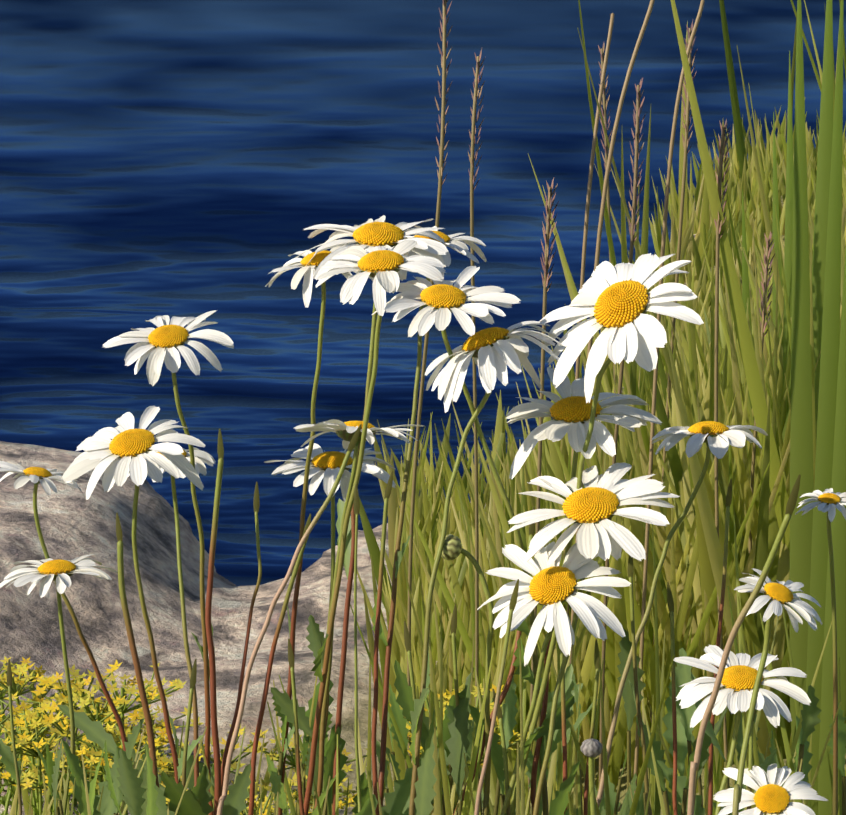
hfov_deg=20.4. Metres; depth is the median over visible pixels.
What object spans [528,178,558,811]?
grass seed stalk
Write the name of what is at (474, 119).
grass seed stalk
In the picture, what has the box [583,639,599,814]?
daisy stem
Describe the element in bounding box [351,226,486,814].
daisy
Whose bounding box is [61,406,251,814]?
daisy
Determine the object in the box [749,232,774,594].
grass seed stalk
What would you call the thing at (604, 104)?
grass seed stalk
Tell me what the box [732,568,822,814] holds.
daisy
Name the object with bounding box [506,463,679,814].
daisy
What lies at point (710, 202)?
meadow grass
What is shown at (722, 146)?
grass seed stalk
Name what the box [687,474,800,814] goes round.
daisy stem
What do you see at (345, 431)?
daisy
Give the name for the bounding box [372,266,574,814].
daisy
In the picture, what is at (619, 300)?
daisy
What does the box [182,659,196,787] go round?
daisy stem
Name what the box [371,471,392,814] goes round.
daisy stem
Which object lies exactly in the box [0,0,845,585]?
lake water
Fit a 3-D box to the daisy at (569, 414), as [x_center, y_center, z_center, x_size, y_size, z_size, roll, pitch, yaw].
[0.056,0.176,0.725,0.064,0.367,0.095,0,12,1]
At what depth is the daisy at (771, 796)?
0.65 m
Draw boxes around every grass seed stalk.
[407,0,452,759]
[468,49,485,705]
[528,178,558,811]
[598,43,615,393]
[599,78,645,781]
[650,21,697,722]
[714,119,730,759]
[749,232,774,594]
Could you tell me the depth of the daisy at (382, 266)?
0.70 m
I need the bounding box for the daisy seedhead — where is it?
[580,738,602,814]
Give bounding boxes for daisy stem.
[7,659,21,814]
[116,513,166,805]
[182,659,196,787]
[217,424,361,814]
[221,482,261,804]
[248,514,310,814]
[288,639,304,814]
[353,484,360,811]
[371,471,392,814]
[404,621,417,780]
[451,604,463,787]
[453,507,534,814]
[492,689,510,814]
[560,604,566,813]
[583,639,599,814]
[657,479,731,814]
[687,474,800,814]
[694,693,710,807]
[747,709,755,808]
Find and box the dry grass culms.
[567,0,704,792]
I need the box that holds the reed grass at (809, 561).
[742,0,845,814]
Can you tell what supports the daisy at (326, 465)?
on the shore terrain at (74, 522)
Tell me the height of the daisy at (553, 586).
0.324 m
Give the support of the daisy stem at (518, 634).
on the shore terrain at (74, 522)
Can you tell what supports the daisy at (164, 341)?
on the shore terrain at (74, 522)
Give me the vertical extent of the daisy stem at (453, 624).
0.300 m
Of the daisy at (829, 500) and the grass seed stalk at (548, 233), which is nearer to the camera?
the daisy at (829, 500)
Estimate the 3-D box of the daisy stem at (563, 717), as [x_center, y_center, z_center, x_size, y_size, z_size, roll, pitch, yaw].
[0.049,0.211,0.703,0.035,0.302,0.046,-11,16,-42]
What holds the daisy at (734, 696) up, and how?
on the shore terrain at (74, 522)
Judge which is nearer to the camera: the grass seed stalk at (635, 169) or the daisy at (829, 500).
the daisy at (829, 500)
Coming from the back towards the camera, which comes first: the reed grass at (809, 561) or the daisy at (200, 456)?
the reed grass at (809, 561)
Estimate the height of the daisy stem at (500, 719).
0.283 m
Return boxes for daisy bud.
[441,534,494,814]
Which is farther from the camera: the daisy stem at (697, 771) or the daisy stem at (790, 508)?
the daisy stem at (697, 771)
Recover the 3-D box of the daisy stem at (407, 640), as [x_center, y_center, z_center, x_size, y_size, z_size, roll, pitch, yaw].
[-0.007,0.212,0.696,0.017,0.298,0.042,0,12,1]
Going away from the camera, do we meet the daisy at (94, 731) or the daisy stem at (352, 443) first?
the daisy stem at (352, 443)
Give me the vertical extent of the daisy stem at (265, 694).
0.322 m
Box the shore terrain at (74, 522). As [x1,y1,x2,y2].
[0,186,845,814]
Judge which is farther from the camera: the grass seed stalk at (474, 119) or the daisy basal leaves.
the grass seed stalk at (474, 119)
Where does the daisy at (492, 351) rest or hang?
on the shore terrain at (74, 522)
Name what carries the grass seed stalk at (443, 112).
on the shore terrain at (74, 522)
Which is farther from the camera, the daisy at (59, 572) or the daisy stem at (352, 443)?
the daisy at (59, 572)
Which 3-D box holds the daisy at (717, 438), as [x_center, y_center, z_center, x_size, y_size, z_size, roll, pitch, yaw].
[0.070,0.177,0.761,0.036,0.341,0.111,8,15,34]
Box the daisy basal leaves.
[0,628,845,814]
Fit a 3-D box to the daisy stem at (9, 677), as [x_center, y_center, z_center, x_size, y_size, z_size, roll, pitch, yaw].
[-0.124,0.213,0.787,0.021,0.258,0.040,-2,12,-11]
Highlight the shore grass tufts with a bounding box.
[10,515,845,814]
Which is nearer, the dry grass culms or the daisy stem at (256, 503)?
the daisy stem at (256, 503)
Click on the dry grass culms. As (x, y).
(618, 115)
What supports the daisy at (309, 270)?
on the shore terrain at (74, 522)
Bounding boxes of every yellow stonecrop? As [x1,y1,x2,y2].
[0,659,516,814]
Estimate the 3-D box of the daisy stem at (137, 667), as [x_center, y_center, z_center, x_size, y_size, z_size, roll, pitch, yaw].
[-0.089,0.192,0.726,0.031,0.322,0.034,0,12,1]
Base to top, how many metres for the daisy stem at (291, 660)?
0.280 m
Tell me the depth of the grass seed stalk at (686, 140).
1.35 m
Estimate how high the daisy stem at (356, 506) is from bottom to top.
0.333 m
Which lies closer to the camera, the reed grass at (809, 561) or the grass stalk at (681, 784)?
the grass stalk at (681, 784)
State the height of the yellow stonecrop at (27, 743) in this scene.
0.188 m
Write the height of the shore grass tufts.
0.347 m
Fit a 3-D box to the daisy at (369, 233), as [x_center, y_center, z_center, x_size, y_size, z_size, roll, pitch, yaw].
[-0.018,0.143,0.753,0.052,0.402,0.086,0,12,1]
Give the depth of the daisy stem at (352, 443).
0.68 m
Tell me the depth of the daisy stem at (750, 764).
0.65 m
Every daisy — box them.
[0,461,144,758]
[0,554,117,814]
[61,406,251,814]
[103,310,234,814]
[128,447,215,786]
[265,443,396,814]
[266,244,360,814]
[271,239,445,814]
[294,419,422,814]
[295,215,448,814]
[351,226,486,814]
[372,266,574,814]
[394,321,562,814]
[474,253,703,814]
[477,542,630,814]
[506,367,677,814]
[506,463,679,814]
[596,421,767,806]
[674,645,810,814]
[713,764,827,814]
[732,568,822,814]
[795,488,845,814]
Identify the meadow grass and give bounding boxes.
[372,0,845,801]

